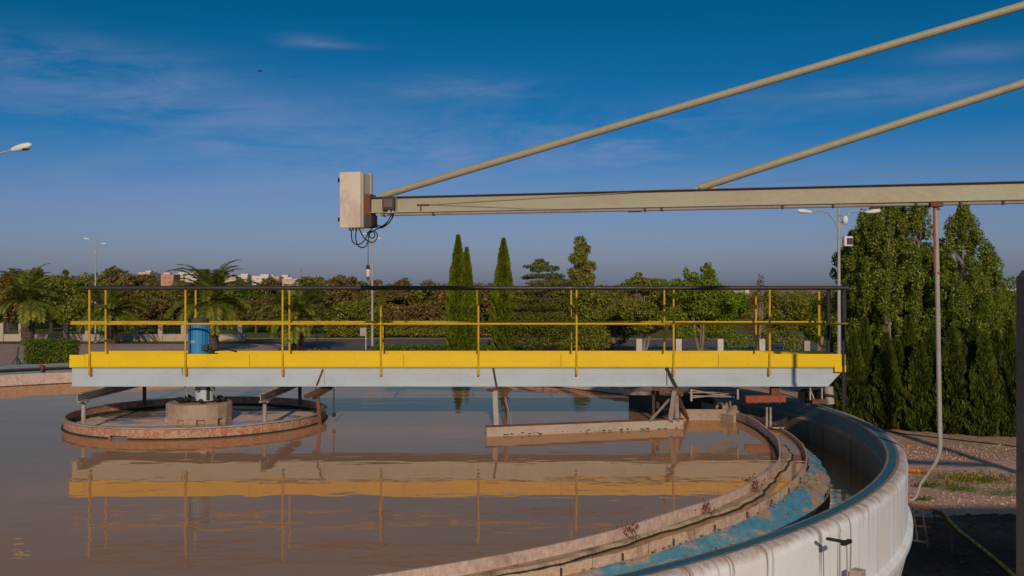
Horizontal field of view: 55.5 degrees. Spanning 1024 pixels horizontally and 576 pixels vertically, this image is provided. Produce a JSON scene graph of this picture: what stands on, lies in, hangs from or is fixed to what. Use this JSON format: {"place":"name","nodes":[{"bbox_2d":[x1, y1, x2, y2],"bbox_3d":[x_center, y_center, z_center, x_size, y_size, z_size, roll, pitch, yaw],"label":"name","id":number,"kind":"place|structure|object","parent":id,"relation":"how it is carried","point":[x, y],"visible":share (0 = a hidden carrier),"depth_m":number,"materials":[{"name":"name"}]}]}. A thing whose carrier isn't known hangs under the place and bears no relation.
{"place":"outdoors","nodes":[
{"label":"outdoors","id":0,"kind":"place"},
{"bbox_2d":[0,341,281,343],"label":"grass verge","id":1,"kind":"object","parent":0,"point":[159,342],"depth_m":74.78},
{"bbox_2d":[83,238,105,342],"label":"street lamp","id":2,"kind":"object","parent":1,"relation":"on","point":[95,328],"visible":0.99,"depth_m":73.95,"materials":[{"name":"grey metal"}]},
{"bbox_2d":[0,344,319,365],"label":"pavement","id":3,"kind":"structure","parent":0,"point":[8,353],"depth_m":67.41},
{"bbox_2d":[23,337,80,363],"bbox_3d":[-25.056,3.450,53.007,2.997,1.622,1.473,0,0,0],"label":"hedge","id":4,"kind":"object","parent":3,"relation":"on","point":[35,354],"visible":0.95,"depth_m":52.68,"materials":[{"name":"green plant"}]},
{"bbox_2d":[0,314,945,338],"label":"field","id":5,"kind":"structure","parent":0,"point":[263,332],"depth_m":91.78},
{"bbox_2d":[0,269,24,330],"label":"background tree","id":6,"kind":"object","parent":5,"relation":"on","point":[12,308],"visible":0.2,"depth_m":95.04,"materials":[{"name":"green plant"}]},
{"bbox_2d":[35,273,84,331],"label":"background tree","id":7,"kind":"object","parent":5,"relation":"on","point":[63,283],"visible":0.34,"depth_m":91.60,"materials":[{"name":"green plant"}]},
{"bbox_2d":[53,293,102,333],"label":"background tree","id":8,"kind":"object","parent":5,"relation":"on","point":[67,314],"visible":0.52,"depth_m":86.75,"materials":[{"name":"green plant"}]},
{"bbox_2d":[59,272,105,329],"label":"background tree","id":9,"kind":"object","parent":5,"relation":"on","point":[80,281],"visible":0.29,"depth_m":97.80,"materials":[{"name":"green plant"}]},
{"bbox_2d":[96,265,129,303],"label":"background tree","id":10,"kind":"object","parent":5,"relation":"on","point":[112,271],"visible":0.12,"depth_m":97.32,"materials":[{"name":"green plant"}]},
{"bbox_2d":[111,270,154,330],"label":"background tree","id":11,"kind":"object","parent":5,"relation":"on","point":[132,280],"visible":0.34,"depth_m":94.41,"materials":[{"name":"green plant"}]},
{"bbox_2d":[118,296,175,333],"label":"background tree","id":12,"kind":"object","parent":5,"relation":"on","point":[152,307],"visible":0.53,"depth_m":87.65,"materials":[{"name":"green plant"}]},
{"bbox_2d":[131,283,180,320],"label":"background tree","id":13,"kind":"object","parent":5,"relation":"on","point":[155,293],"visible":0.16,"depth_m":90.83,"materials":[{"name":"green plant"}]},
{"bbox_2d":[161,280,202,319],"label":"background tree","id":14,"kind":"object","parent":5,"relation":"on","point":[177,294],"visible":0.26,"depth_m":90.80,"materials":[{"name":"green plant"}]},
{"bbox_2d":[220,279,265,331],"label":"background tree","id":15,"kind":"object","parent":5,"relation":"on","point":[259,293],"visible":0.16,"depth_m":92.10,"materials":[{"name":"green plant"}]},
{"bbox_2d":[231,294,279,332],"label":"background tree","id":16,"kind":"object","parent":5,"relation":"on","point":[252,316],"visible":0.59,"depth_m":89.13,"materials":[{"name":"green plant"}]},
{"bbox_2d":[251,278,286,329],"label":"background tree","id":17,"kind":"object","parent":5,"relation":"on","point":[270,282],"visible":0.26,"depth_m":95.17,"materials":[{"name":"green plant"}]},
{"bbox_2d":[298,276,324,329],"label":"background tree","id":18,"kind":"object","parent":5,"relation":"on","point":[317,279],"visible":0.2,"depth_m":97.55,"materials":[{"name":"green plant"}]},
{"bbox_2d":[308,280,349,318],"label":"background tree","id":19,"kind":"object","parent":5,"relation":"on","point":[331,296],"visible":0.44,"depth_m":93.17,"materials":[{"name":"green plant"}]},
{"bbox_2d":[321,302,362,320],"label":"background tree","id":20,"kind":"object","parent":5,"relation":"on","point":[343,310],"visible":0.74,"depth_m":87.97,"materials":[{"name":"green plant"}]},
{"bbox_2d":[329,274,354,306],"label":"background tree","id":21,"kind":"object","parent":5,"relation":"on","point":[337,279],"visible":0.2,"depth_m":98.35,"materials":[{"name":"green plant"}]},
{"bbox_2d":[338,276,367,319],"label":"background tree","id":22,"kind":"object","parent":5,"relation":"on","point":[355,294],"visible":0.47,"depth_m":98.21,"materials":[{"name":"green plant"}]},
{"bbox_2d":[345,297,387,320],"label":"background tree","id":23,"kind":"object","parent":5,"relation":"on","point":[365,305],"visible":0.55,"depth_m":89.05,"materials":[{"name":"green plant"}]},
{"bbox_2d":[367,279,399,304],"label":"background tree","id":24,"kind":"object","parent":5,"relation":"on","point":[376,293],"visible":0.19,"depth_m":96.15,"materials":[{"name":"green plant"}]},
{"bbox_2d":[323,319,446,337],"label":"hedge","id":25,"kind":"object","parent":5,"relation":"on","point":[438,331],"visible":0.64,"depth_m":82.56,"materials":[{"name":"green plant"}]},
{"bbox_2d":[378,283,407,307],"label":"background tree","id":26,"kind":"object","parent":5,"relation":"on","point":[392,296],"visible":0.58,"depth_m":94.43,"materials":[{"name":"green plant"}]},
{"bbox_2d":[373,305,415,328],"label":"background tree","id":27,"kind":"object","parent":5,"relation":"on","point":[396,312],"visible":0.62,"depth_m":87.96,"materials":[{"name":"green plant"}]},
{"bbox_2d":[393,277,427,328],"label":"background tree","id":28,"kind":"object","parent":5,"relation":"on","point":[403,281],"visible":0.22,"depth_m":98.10,"materials":[{"name":"green plant"}]},
{"bbox_2d":[404,302,444,328],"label":"background tree","id":29,"kind":"object","parent":5,"relation":"on","point":[416,312],"visible":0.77,"depth_m":89.10,"materials":[{"name":"green plant"}]},
{"bbox_2d":[408,279,445,314],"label":"background tree","id":30,"kind":"object","parent":5,"relation":"on","point":[427,294],"visible":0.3,"depth_m":96.30,"materials":[{"name":"green plant"}]},
{"bbox_2d":[428,283,456,318],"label":"background tree","id":31,"kind":"object","parent":5,"relation":"on","point":[441,299],"visible":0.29,"depth_m":93.06,"materials":[{"name":"green plant"}]},
{"bbox_2d":[474,282,492,325],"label":"background tree","id":32,"kind":"object","parent":5,"relation":"on","point":[485,298],"visible":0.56,"depth_m":96.07,"materials":[{"name":"green plant"}]},
{"bbox_2d":[0,275,981,326],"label":"woodland","id":33,"kind":"object","parent":5,"relation":"on","point":[13,319],"visible":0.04,"depth_m":107.14,"materials":[{"name":"green plant"}]},
{"bbox_2d":[479,325,631,336],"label":"hedge","id":34,"kind":"object","parent":5,"relation":"on","point":[483,329],"visible":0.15,"depth_m":83.62,"materials":[{"name":"green plant"}]},
{"bbox_2d":[595,284,638,315],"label":"background tree","id":35,"kind":"object","parent":5,"relation":"on","point":[604,306],"visible":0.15,"depth_m":94.46,"materials":[{"name":"green plant"}]},
{"bbox_2d":[724,291,766,320],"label":"background tree","id":36,"kind":"object","parent":5,"relation":"on","point":[742,307],"visible":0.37,"depth_m":108.44,"materials":[{"name":"green plant"}]},
{"bbox_2d":[777,290,833,311],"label":"background tree","id":37,"kind":"object","parent":5,"relation":"on","point":[792,293],"visible":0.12,"depth_m":119.56,"materials":[{"name":"green plant"}]},
{"bbox_2d":[0,0,1023,288],"label":"sky","id":38,"kind":"structure","parent":0,"point":[156,133],"materials":[{"name":"blue"}]},
{"bbox_2d":[246,339,836,350],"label":"road","id":39,"kind":"structure","parent":0,"point":[352,345],"depth_m":72.22,"materials":[{"name":"asphalt"}]},
{"bbox_2d":[246,290,1015,496],"bbox_3d":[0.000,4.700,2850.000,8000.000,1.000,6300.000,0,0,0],"label":"ground","id":40,"kind":"structure","parent":0,"point":[900,439],"depth_m":26.46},
{"bbox_2d":[0,142,31,153],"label":"street lamp","id":41,"kind":"object","parent":40,"relation":"on","point":[23,147],"visible":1,"depth_m":33.92,"materials":[{"name":"metal"}]},
{"bbox_2d":[0,263,72,344],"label":"palm tree","id":42,"kind":"object","parent":40,"relation":"on","point":[28,291],"visible":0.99,"depth_m":71.42,"materials":[{"name":"green plant"}]},
{"bbox_2d":[68,276,152,343],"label":"palm tree","id":43,"kind":"object","parent":40,"relation":"on","point":[115,310],"visible":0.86,"depth_m":72.54,"materials":[{"name":"green plant"}]},
{"bbox_2d":[0,323,245,340],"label":"boundary wall","id":44,"kind":"structure","parent":40,"relation":"on","point":[136,335],"depth_m":76.70,"materials":[{"name":"white paint"}]},
{"bbox_2d":[161,273,179,285],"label":"apartment block","id":45,"kind":"structure","parent":40,"relation":"on","point":[167,279],"depth_m":693.00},
{"bbox_2d":[160,259,262,350],"bbox_3d":[-19.713,1.177,64.240,6.830,6.146,6.596,0,0,0],"label":"palm tree","id":46,"kind":"object","parent":40,"relation":"on","point":[212,308],"visible":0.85,"depth_m":63.22,"materials":[{"name":"green plant"}]},
{"bbox_2d":[249,279,340,350],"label":"palm tree","id":47,"kind":"object","parent":40,"relation":"on","point":[299,305],"visible":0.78,"depth_m":63.46,"materials":[{"name":"green plant"}]},
{"bbox_2d":[363,233,380,345],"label":"street lamp","id":48,"kind":"object","parent":40,"relation":"on","point":[372,326],"visible":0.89,"depth_m":69.94,"materials":[{"name":"grey metal"}]},
{"bbox_2d":[371,343,526,350],"bbox_3d":[-3.838,3.847,60.002,9.727,0.932,1.020,0,0,0],"label":"hedge","id":49,"kind":"object","parent":40,"relation":"on","point":[414,347],"visible":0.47,"depth_m":59.81,"materials":[{"name":"green plant"}]},
{"bbox_2d":[0,363,912,575],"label":"settling tank","id":50,"kind":"object","parent":40,"relation":"on","point":[791,526],"visible":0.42,"depth_m":8.81,"materials":[{"name":"concrete"}]},
{"bbox_2d":[0,383,805,575],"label":"water","id":51,"kind":"structure","parent":50,"relation":"in","point":[366,481],"depth_m":10.81,"materials":[{"name":"liquid"}]},
{"bbox_2d":[61,387,327,439],"bbox_3d":[-5.090,1.992,15.861,4.110,0.835,4.112,0,0,0],"label":"feedwell ring","id":52,"kind":"object","parent":51,"relation":"in","point":[264,400],"visible":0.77,"depth_m":14.73,"materials":[{"name":"brown weathered pinkish concrete"}]},
{"bbox_2d":[76,406,313,438],"bbox_3d":[-5.090,2.154,15.860,4.000,0.001,4.000,0,0,0],"label":"scum layer","id":53,"kind":"object","parent":51,"relation":"on","point":[152,418],"visible":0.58,"depth_m":16.07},
{"bbox_2d":[165,394,232,424],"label":"pier","id":54,"kind":"structure","parent":51,"relation":"in","point":[189,410],"depth_m":15.46,"materials":[{"name":"concrete"}]},
{"bbox_2d":[69,286,848,436],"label":"walkway bridge","id":55,"kind":"structure","parent":50,"relation":"on","point":[201,368],"depth_m":15.43,"materials":[{"name":"white paint"}]},
{"bbox_2d":[629,393,739,422],"bbox_3d":[2.930,2.031,16.620,1.635,0.458,2.060,0,0,0],"label":"scum box","id":56,"kind":"object","parent":50,"relation":"attached to","point":[726,411],"visible":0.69,"depth_m":16.40,"materials":[{"name":"metal"}]},
{"bbox_2d":[796,437,870,509],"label":"channel water","id":57,"kind":"structure","parent":50,"relation":"in","point":[848,479],"depth_m":12.93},
{"bbox_2d":[826,537,851,575],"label":"wall bracket","id":58,"kind":"object","parent":50,"relation":"attached to","point":[846,542],"depth_m":7.33,"materials":[{"name":"metal"}]},
{"bbox_2d":[849,567,865,575],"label":"junction block","id":59,"kind":"structure","parent":50,"relation":"attached to","point":[854,571],"depth_m":7.87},
{"bbox_2d":[502,258,579,350],"bbox_3d":[1.678,1.169,60.010,5.399,6.070,3.430,0,0,0],"label":"cedar tree","id":60,"kind":"object","parent":40,"relation":"on","point":[544,312],"visible":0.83,"depth_m":59.43,"materials":[{"name":"green plant"}]},
{"bbox_2d":[551,235,612,350],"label":"upright tree","id":61,"kind":"object","parent":40,"relation":"on","point":[591,336],"visible":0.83,"depth_m":59.67,"materials":[{"name":"green plant"}]},
{"bbox_2d":[595,290,637,349],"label":"leafy tree","id":62,"kind":"object","parent":40,"relation":"on","point":[614,315],"visible":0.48,"depth_m":65.82,"materials":[{"name":"green plant"}]},
{"bbox_2d":[615,272,666,350],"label":"leafy tree","id":63,"kind":"object","parent":40,"relation":"on","point":[646,309],"visible":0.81,"depth_m":57.44,"materials":[{"name":"green plant"}]},
{"bbox_2d":[657,262,749,350],"bbox_3d":[10.921,1.346,56.106,5.382,5.715,4.700,0,0,0],"label":"leafy tree","id":64,"kind":"object","parent":40,"relation":"on","point":[707,304],"visible":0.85,"depth_m":55.64,"materials":[{"name":"green plant"}]},
{"bbox_2d":[636,339,833,353],"bbox_3d":[12.997,3.540,55.000,11.979,1.330,0.330,0,0,0],"label":"pillar fence","id":65,"kind":"object","parent":40,"relation":"on","point":[761,346],"visible":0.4,"depth_m":54.84,"materials":[{"name":"pale concrete"},{"name":"grey steel"}]},
{"bbox_2d":[740,274,772,350],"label":"leafy tree","id":66,"kind":"object","parent":40,"relation":"on","point":[761,334],"visible":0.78,"depth_m":57.86,"materials":[{"name":"green plant"}]},
{"bbox_2d":[760,290,822,350],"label":"leafy tree","id":67,"kind":"object","parent":40,"relation":"on","point":[798,309],"visible":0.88,"depth_m":59.50,"materials":[{"name":"green plant"}]},
{"bbox_2d":[797,295,832,350],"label":"leafy tree","id":68,"kind":"object","parent":40,"relation":"on","point":[814,304],"visible":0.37,"depth_m":61.56,"materials":[{"name":"green plant"}]},
{"bbox_2d":[797,208,880,353],"bbox_3d":[11.084,0.778,32.910,2.843,6.944,0.420,0,0,0],"label":"street lamp","id":69,"kind":"object","parent":40,"relation":"on","point":[847,241],"visible":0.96,"depth_m":32.95,"materials":[{"name":"grey metal"}]},
{"bbox_2d":[820,229,861,383],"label":"poplar tree","id":70,"kind":"object","parent":40,"relation":"on","point":[843,250],"visible":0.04,"depth_m":37.98,"materials":[{"name":"green plant"}]},
{"bbox_2d":[833,331,870,421],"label":"thuja conifer","id":71,"kind":"object","parent":40,"relation":"on","point":[855,368],"visible":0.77,"depth_m":29.34,"materials":[{"name":"green plant"}]},
{"bbox_2d":[848,316,875,422],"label":"thuja conifer","id":72,"kind":"object","parent":40,"relation":"on","point":[865,340],"visible":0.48,"depth_m":29.59,"materials":[{"name":"green plant"}]},
{"bbox_2d":[831,208,900,353],"bbox_3d":[12.628,0.657,35.025,2.534,7.097,2.305,0,0,0],"label":"poplar tree","id":73,"kind":"object","parent":40,"relation":"on","point":[848,259],"visible":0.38,"depth_m":34.72,"materials":[{"name":"green plant"}]},
{"bbox_2d":[841,203,906,341],"bbox_3d":[13.684,0.444,36.440,2.116,7.517,2.510,0,0,-33],"label":"poplar tree","id":74,"kind":"object","parent":40,"relation":"on","point":[849,290],"visible":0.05,"depth_m":36.39,"materials":[{"name":"green plant"}]},
{"bbox_2d":[865,331,905,428],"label":"thuja conifer","id":75,"kind":"object","parent":40,"relation":"on","point":[885,383],"visible":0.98,"depth_m":28.87,"materials":[{"name":"green plant"}]},
{"bbox_2d":[847,206,926,343],"bbox_3d":[13.279,0.342,34.593,2.768,7.727,2.731,0,0,0],"label":"poplar tree","id":76,"kind":"object","parent":40,"relation":"on","point":[878,227],"visible":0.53,"depth_m":34.16,"materials":[{"name":"green plant"}]},
{"bbox_2d":[881,340,914,426],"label":"thuja conifer","id":77,"kind":"object","parent":40,"relation":"on","point":[899,355],"visible":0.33,"depth_m":29.14,"materials":[{"name":"green plant"}]},
{"bbox_2d":[898,314,916,367],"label":"thuja conifer","id":78,"kind":"object","parent":40,"relation":"on","point":[907,337],"visible":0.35,"depth_m":29.36,"materials":[{"name":"green plant"}]},
{"bbox_2d":[890,206,935,337],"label":"poplar tree","id":79,"kind":"object","parent":40,"relation":"on","point":[904,209],"visible":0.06,"depth_m":36.35,"materials":[{"name":"green plant"}]},
{"bbox_2d":[895,338,935,431],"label":"thuja conifer","id":80,"kind":"object","parent":40,"relation":"on","point":[919,379],"visible":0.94,"depth_m":28.38,"materials":[{"name":"green plant"}]},
{"bbox_2d":[889,202,955,344],"bbox_3d":[14.972,0.333,36.067,2.794,7.747,2.818,0,0,0],"label":"poplar tree","id":81,"kind":"object","parent":40,"relation":"on","point":[916,216],"visible":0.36,"depth_m":35.61,"materials":[{"name":"green plant"}]},
{"bbox_2d":[913,328,942,431],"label":"thuja conifer","id":82,"kind":"object","parent":40,"relation":"on","point":[929,341],"visible":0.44,"depth_m":28.68,"materials":[{"name":"green plant"}]},
{"bbox_2d":[928,327,970,433],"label":"thuja conifer","id":83,"kind":"object","parent":40,"relation":"on","point":[954,372],"visible":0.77,"depth_m":27.88,"materials":[{"name":"green plant"}]},
{"bbox_2d":[883,430,1015,446],"bbox_3d":[11.732,4.200,27.526,0.304,0.052,4.803,0,0,-38],"label":"irrigation pipe","id":84,"kind":"object","parent":40,"relation":"on","point":[950,439],"visible":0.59,"depth_m":26.90,"materials":[{"name":"black rubber"}]},
{"bbox_2d":[943,344,970,433],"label":"thuja conifer","id":85,"kind":"object","parent":40,"relation":"on","point":[965,354],"visible":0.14,"depth_m":28.23,"materials":[{"name":"green plant"}]},
{"bbox_2d":[922,205,1008,344],"bbox_3d":[16.229,0.483,34.866,2.818,7.445,2.671,0,0,31],"label":"poplar tree","id":86,"kind":"object","parent":40,"relation":"on","point":[956,286],"visible":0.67,"depth_m":34.64,"materials":[{"name":"green plant"}]},
{"bbox_2d":[965,322,979,362],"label":"thuja conifer","id":87,"kind":"object","parent":40,"relation":"on","point":[971,340],"visible":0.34,"depth_m":28.42,"materials":[{"name":"green plant"}]},
{"bbox_2d":[959,332,1009,436],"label":"thuja conifer","id":88,"kind":"object","parent":40,"relation":"on","point":[983,370],"visible":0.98,"depth_m":27.44,"materials":[{"name":"green plant"}]},
{"bbox_2d":[954,248,1015,338],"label":"poplar tree","id":89,"kind":"object","parent":40,"relation":"on","point":[994,281],"visible":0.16,"depth_m":36.58,"materials":[{"name":"green plant"}]},
{"bbox_2d":[975,329,1015,435],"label":"thuja conifer","id":90,"kind":"object","parent":40,"relation":"on","point":[996,340],"visible":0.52,"depth_m":27.71,"materials":[{"name":"green plant"}]},
{"bbox_2d":[990,319,1015,435],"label":"thuja conifer","id":91,"kind":"object","parent":40,"relation":"on","point":[1007,355],"visible":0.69,"depth_m":27.38,"materials":[{"name":"green plant"}]},
{"bbox_2d":[369,1,1023,216],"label":"jib frame","id":92,"kind":"object","parent":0,"point":[708,195],"visible":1,"depth_m":11.38,"materials":[{"name":"beige paint"}]},
{"bbox_2d":[338,172,393,247],"bbox_3d":[-1.895,-1.002,12.500,0.477,0.989,0.829,0,0,-40],"label":"control cabinet","id":93,"kind":"object","parent":92,"relation":"attached to","point":[356,190],"visible":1,"depth_m":12.50,"materials":[{"name":"metal"}]},
{"bbox_2d":[382,197,395,212],"bbox_3d":[-1.570,-1.056,12.445,0.165,0.200,0.099,0,0,14],"label":"junction box","id":94,"kind":"object","parent":92,"relation":"attached to","point":[389,204],"visible":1,"depth_m":12.40,"materials":[{"name":"metal"}]},
{"bbox_2d":[908,202,942,500],"bbox_3d":[4.650,0.730,10.944,0.370,3.374,0.168,0,0,28],"label":"down pipe","id":95,"kind":"object","parent":92,"relation":"attached to","point":[936,209],"visible":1,"depth_m":10.88,"materials":[{"name":"grey plastic"}]},
{"bbox_2d":[901,513,1015,575],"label":"damp soil","id":96,"kind":"structure","parent":0,"point":[989,531],"depth_m":15.72,"materials":[{"name":"soil"}]},
{"bbox_2d":[908,503,953,549],"bbox_3d":[5.830,3.318,13.542,0.834,0.728,0.045,0,0,-24],"label":"rusty barrier","id":97,"kind":"object","parent":96,"relation":"on","point":[948,528],"visible":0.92,"depth_m":13.54,"materials":[{"name":"metal"}]},
{"bbox_2d":[904,511,1015,575],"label":"dark stones","id":98,"kind":"object","parent":96,"relation":"on","point":[963,554],"visible":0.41,"depth_m":15.50,"materials":[{"name":"black stone"}]},
{"bbox_2d":[945,515,1015,575],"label":"ground hose","id":99,"kind":"object","parent":96,"relation":"on","point":[985,551],"visible":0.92,"depth_m":15.52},
{"bbox_2d":[1016,270,1023,575],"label":"steel post","id":100,"kind":"object","parent":96,"relation":"on","point":[1020,424],"visible":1,"depth_m":9.73,"materials":[{"name":"metal"}]},
{"bbox_2d":[907,460,1015,494],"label":"service track","id":101,"kind":"structure","parent":0,"point":[999,467],"depth_m":22.13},
{"bbox_2d":[930,482,989,492],"bbox_3d":[9.178,4.114,20.098,1.161,0.197,0.615,0,0,0],"label":"weed patch","id":102,"kind":"object","parent":101,"relation":"on","point":[959,488],"visible":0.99,"depth_m":20.09,"materials":[{"name":"green plant"}]},
{"bbox_2d":[908,467,1015,487],"bbox_3d":[10.118,4.102,21.373,3.564,0.242,2.358,0,0,0],"label":"weed patch","id":103,"kind":"object","parent":101,"relation":"on","point":[962,479],"visible":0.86,"depth_m":21.26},
{"bbox_2d":[955,473,1010,484],"bbox_3d":[10.155,4.116,21.123,1.166,0.216,0.860,0,0,0],"label":"weed patch","id":104,"kind":"object","parent":101,"relation":"on","point":[983,478],"visible":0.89,"depth_m":21.02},
{"bbox_2d":[970,485,1015,498],"bbox_3d":[9.892,4.106,19.744,2.033,0.231,0.886,0,0,0],"label":"weed patch","id":105,"kind":"object","parent":101,"relation":"on","point":[997,491],"visible":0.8,"depth_m":19.75,"materials":[{"name":"green plant"}]},
{"bbox_2d":[908,495,1015,516],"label":"gravel yard","id":106,"kind":"structure","parent":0,"point":[972,507],"depth_m":18.77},
{"bbox_2d":[901,444,1015,514],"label":"loose stones","id":107,"kind":"object","parent":106,"relation":"on","point":[959,511],"visible":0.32,"depth_m":19.82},
{"label":"lawn","id":108,"kind":"structure","parent":0,"visible":0},
{"bbox_2d":[443,234,470,350],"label":"cypress tree","id":109,"kind":"object","parent":108,"relation":"on","point":[457,268],"visible":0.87,"depth_m":59.58,"materials":[{"name":"green plant"}]},
{"bbox_2d":[455,246,475,350],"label":"cypress tree","id":110,"kind":"object","parent":108,"relation":"on","point":[470,312],"visible":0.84,"depth_m":59.66,"materials":[{"name":"green plant"}]},
{"bbox_2d":[488,237,517,350],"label":"cypress tree","id":111,"kind":"object","parent":108,"relation":"on","point":[499,311],"visible":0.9,"depth_m":59.61,"materials":[{"name":"green plant"}]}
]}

